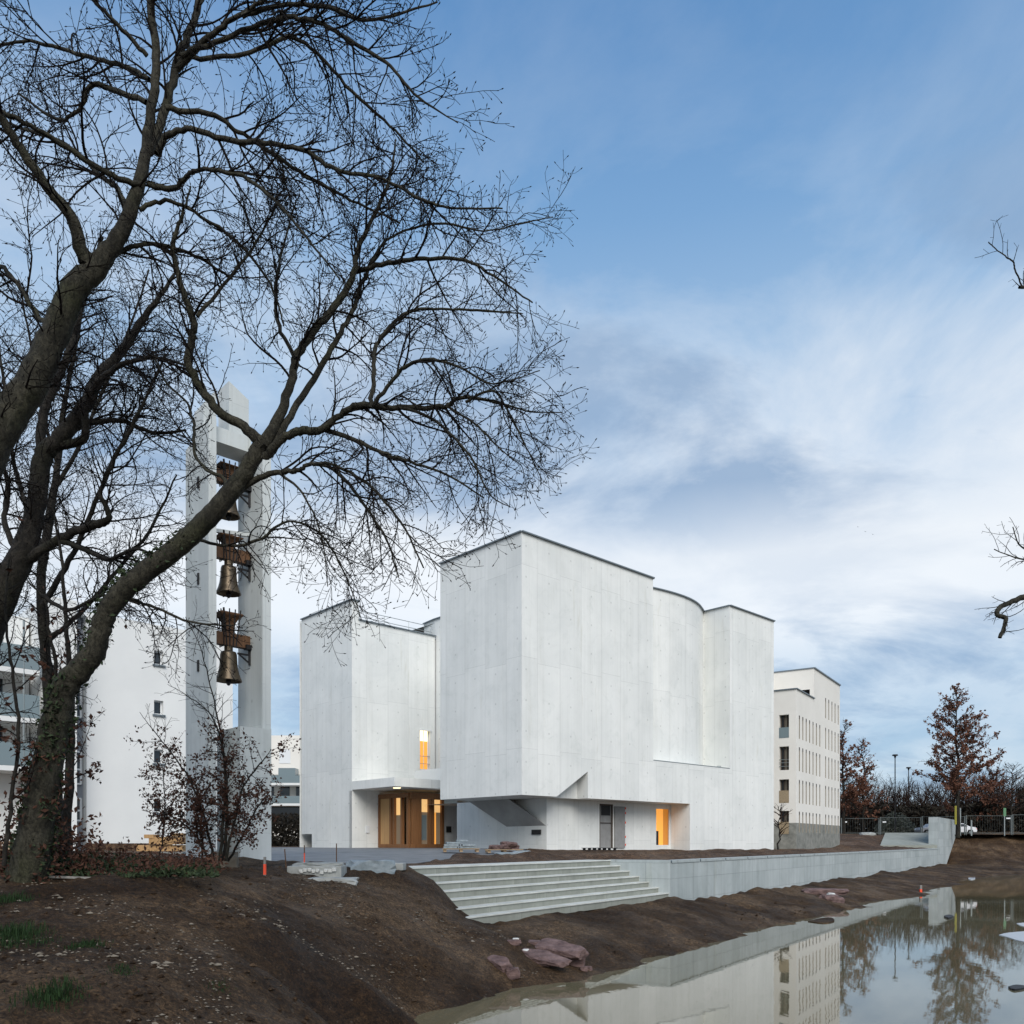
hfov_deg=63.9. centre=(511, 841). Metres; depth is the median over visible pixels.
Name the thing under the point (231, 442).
bell tower
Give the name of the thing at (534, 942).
stone
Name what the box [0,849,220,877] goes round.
ivy ground cover
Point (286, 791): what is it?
window
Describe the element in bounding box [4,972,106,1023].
grass tuft
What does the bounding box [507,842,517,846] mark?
stone
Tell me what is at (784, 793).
window
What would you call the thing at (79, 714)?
window
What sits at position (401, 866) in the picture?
concrete slab
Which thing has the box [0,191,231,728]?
bare tree
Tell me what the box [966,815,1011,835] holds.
fence panel
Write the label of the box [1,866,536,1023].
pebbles
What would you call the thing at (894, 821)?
fence panel
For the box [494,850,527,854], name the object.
rubble slab
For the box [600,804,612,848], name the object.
service door
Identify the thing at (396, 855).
asphalt path
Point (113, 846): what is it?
soil bed
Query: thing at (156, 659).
window
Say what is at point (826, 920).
mud spit
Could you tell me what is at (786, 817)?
window
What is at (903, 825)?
flowering shrub
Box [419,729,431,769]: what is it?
window
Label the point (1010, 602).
bare tree
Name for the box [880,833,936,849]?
concrete ramp
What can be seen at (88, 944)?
grass tuft
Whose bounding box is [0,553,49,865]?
young tree
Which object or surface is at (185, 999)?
soil clods
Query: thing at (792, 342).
sky
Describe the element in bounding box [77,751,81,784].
window
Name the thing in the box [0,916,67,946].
grass tuft
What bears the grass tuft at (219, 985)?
on the soil bank
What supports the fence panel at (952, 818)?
on the far ground
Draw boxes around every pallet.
[442,848,478,851]
[484,849,522,852]
[582,848,616,850]
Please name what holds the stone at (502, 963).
on the soil bank
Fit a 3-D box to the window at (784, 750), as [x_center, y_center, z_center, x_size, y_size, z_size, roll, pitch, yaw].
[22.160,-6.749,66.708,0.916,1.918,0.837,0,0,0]
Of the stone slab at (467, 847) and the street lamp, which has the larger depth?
the street lamp
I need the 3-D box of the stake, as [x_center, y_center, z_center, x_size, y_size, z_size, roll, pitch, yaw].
[-5.599,0.686,18.600,0.056,0.672,0.056,0,0,0]
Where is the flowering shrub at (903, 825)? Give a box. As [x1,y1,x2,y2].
[873,811,917,834]
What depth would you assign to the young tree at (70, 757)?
14.37 m
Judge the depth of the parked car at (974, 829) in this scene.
102.75 m
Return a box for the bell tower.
[186,381,270,860]
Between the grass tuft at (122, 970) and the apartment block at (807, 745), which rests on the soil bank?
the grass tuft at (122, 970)
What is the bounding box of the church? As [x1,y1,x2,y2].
[300,530,775,849]
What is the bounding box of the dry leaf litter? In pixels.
[0,804,230,876]
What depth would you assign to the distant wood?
115.96 m
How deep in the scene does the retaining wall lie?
42.52 m
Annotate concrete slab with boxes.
[308,877,358,885]
[395,863,405,870]
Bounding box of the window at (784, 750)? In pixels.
[779,747,788,769]
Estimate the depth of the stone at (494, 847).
37.21 m
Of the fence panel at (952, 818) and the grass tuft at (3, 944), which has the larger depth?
the fence panel at (952, 818)
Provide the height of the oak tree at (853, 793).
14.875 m
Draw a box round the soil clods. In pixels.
[0,866,842,1023]
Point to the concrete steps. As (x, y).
(492, 893)
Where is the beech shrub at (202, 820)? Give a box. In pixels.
[124,602,300,861]
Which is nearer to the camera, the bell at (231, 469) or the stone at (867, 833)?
the bell at (231, 469)
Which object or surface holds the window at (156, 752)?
in the apartment house at (125, 687)
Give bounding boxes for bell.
[216,459,251,520]
[216,530,251,597]
[216,607,251,685]
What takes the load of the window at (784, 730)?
in the apartment block at (807, 745)
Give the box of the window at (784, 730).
[779,715,788,737]
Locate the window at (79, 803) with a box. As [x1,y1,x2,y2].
[77,798,81,820]
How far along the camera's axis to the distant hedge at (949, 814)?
112.13 m
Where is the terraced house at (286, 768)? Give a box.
[271,735,299,844]
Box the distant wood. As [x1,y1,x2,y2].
[840,768,1023,832]
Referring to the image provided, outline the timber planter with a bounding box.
[137,833,185,853]
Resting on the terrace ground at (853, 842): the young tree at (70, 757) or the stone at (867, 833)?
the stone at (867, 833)
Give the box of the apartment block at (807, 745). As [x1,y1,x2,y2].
[774,667,840,848]
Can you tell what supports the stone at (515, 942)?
on the soil bank
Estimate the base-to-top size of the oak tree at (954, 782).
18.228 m
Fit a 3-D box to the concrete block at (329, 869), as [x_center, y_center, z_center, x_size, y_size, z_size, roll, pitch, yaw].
[-4.834,0.733,20.385,1.342,0.454,0.868,0,0,0]
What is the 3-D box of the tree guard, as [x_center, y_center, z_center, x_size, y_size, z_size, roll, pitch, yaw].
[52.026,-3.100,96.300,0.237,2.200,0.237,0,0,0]
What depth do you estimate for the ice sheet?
27.79 m
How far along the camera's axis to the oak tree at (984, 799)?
111.26 m
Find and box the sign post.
[1003,808,1009,835]
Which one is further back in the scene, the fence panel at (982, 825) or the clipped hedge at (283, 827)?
the fence panel at (982, 825)
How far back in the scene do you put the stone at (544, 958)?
19.27 m
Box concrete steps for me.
[409,860,668,923]
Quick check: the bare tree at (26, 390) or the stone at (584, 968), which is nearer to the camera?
the bare tree at (26, 390)
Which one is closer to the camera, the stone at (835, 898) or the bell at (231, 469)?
the bell at (231, 469)
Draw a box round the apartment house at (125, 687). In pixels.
[0,597,232,850]
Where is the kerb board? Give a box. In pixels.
[48,876,89,878]
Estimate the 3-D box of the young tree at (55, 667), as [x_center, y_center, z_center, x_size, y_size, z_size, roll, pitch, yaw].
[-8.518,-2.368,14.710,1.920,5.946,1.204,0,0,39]
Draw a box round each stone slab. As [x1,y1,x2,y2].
[444,844,459,845]
[459,846,475,847]
[461,844,475,845]
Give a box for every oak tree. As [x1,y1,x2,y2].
[840,718,878,833]
[911,683,1007,837]
[960,758,1022,831]
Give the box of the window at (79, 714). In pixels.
[77,688,81,717]
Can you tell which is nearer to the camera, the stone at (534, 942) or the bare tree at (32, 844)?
the bare tree at (32, 844)
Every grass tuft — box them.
[0,890,39,906]
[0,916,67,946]
[0,934,38,950]
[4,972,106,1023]
[22,933,61,946]
[64,936,113,949]
[93,962,138,976]
[204,977,235,994]
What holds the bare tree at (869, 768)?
on the far ground
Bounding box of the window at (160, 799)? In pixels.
[152,799,161,814]
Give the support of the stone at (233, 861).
on the soil bank
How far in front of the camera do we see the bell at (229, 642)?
24.19 m
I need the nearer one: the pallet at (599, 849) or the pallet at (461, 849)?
the pallet at (461, 849)
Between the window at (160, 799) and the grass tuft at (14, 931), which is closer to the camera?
the grass tuft at (14, 931)
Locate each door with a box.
[378,792,443,847]
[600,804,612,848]
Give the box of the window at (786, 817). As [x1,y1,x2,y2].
[779,811,788,833]
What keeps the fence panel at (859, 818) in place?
on the far ground
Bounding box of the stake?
[263,857,265,875]
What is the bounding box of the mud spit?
[808,917,833,923]
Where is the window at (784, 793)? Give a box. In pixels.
[779,780,788,802]
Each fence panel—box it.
[841,818,878,834]
[880,817,921,834]
[922,816,964,835]
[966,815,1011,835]
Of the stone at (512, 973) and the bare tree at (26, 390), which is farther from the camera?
the stone at (512, 973)
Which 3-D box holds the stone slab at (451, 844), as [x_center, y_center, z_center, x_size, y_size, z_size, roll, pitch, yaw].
[-2.705,0.163,36.960,0.666,0.085,0.825,0,0,0]
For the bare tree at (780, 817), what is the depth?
62.40 m
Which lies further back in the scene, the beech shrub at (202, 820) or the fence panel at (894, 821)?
the fence panel at (894, 821)
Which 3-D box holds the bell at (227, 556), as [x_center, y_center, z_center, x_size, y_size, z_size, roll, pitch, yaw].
[-8.429,-8.159,24.276,0.713,1.885,1.386,0,0,32]
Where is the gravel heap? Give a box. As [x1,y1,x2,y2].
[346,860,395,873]
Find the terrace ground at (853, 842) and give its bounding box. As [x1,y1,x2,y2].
[82,834,927,865]
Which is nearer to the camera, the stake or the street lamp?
the stake
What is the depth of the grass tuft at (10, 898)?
11.41 m
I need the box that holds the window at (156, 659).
[152,651,165,666]
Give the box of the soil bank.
[0,831,1023,1023]
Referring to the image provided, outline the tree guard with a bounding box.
[954,806,956,824]
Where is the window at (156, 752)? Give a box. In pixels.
[152,749,164,765]
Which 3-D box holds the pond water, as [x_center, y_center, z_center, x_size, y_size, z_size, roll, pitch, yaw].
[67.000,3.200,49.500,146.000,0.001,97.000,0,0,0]
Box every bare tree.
[0,0,530,696]
[0,102,598,883]
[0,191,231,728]
[0,244,216,845]
[774,802,792,849]
[841,736,889,831]
[974,215,1023,637]
[988,761,1023,816]
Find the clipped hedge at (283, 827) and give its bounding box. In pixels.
[271,812,299,845]
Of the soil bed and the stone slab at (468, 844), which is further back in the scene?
the stone slab at (468, 844)
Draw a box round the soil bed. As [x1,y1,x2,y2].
[86,843,172,850]
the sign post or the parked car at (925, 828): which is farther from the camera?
the parked car at (925, 828)
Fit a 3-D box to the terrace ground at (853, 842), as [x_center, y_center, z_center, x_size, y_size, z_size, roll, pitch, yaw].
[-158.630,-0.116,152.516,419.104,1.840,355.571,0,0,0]
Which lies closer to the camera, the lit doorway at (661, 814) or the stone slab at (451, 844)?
the stone slab at (451, 844)
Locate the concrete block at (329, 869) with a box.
[287,862,346,876]
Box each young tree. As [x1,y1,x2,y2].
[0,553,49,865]
[1,563,78,792]
[13,479,126,867]
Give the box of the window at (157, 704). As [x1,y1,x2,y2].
[152,701,165,716]
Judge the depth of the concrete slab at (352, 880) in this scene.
19.61 m
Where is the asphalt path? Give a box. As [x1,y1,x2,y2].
[216,847,515,863]
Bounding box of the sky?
[0,0,1023,805]
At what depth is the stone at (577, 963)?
20.08 m
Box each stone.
[209,851,238,866]
[487,955,512,972]
[488,845,499,848]
[499,844,510,848]
[505,967,519,979]
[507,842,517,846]
[507,939,520,945]
[522,948,571,967]
[528,940,539,944]
[535,938,589,959]
[569,958,584,966]
[580,966,587,971]
[801,888,848,894]
[818,894,844,902]
[859,832,875,834]
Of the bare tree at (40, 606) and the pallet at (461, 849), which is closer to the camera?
the bare tree at (40, 606)
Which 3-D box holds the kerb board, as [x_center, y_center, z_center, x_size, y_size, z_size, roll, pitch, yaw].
[-7.362,0.596,13.179,3.166,0.174,0.290,0,0,-15]
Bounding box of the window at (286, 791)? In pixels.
[271,787,299,821]
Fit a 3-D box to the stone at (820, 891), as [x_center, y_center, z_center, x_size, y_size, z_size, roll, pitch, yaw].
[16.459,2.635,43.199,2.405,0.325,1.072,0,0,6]
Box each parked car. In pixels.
[914,824,928,832]
[961,823,976,834]
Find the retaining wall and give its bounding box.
[610,817,955,899]
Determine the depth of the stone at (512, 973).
18.18 m
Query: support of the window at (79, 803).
in the apartment house at (125, 687)
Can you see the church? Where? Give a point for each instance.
(533, 691)
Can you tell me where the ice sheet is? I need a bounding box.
[999,931,1023,941]
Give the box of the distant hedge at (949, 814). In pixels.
[840,787,1023,833]
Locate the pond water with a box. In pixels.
[414,875,1023,1023]
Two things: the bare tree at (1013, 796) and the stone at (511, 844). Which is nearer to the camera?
the stone at (511, 844)
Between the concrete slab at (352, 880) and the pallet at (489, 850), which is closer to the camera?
the concrete slab at (352, 880)
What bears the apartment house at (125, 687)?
on the terrace ground at (853, 842)
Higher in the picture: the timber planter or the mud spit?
the timber planter
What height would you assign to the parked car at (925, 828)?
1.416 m
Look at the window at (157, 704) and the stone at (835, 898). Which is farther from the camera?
the window at (157, 704)
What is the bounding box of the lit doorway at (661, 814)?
[656,809,669,845]
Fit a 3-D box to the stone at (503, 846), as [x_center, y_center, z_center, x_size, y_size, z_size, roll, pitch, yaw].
[-0.312,0.235,37.414,0.481,0.229,0.567,0,0,36]
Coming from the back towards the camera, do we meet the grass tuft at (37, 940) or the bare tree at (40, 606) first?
the bare tree at (40, 606)
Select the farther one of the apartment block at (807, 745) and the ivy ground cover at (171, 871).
the apartment block at (807, 745)
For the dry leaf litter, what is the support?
on the soil bank
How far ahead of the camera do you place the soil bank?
15.41 m
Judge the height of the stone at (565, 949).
0.455 m

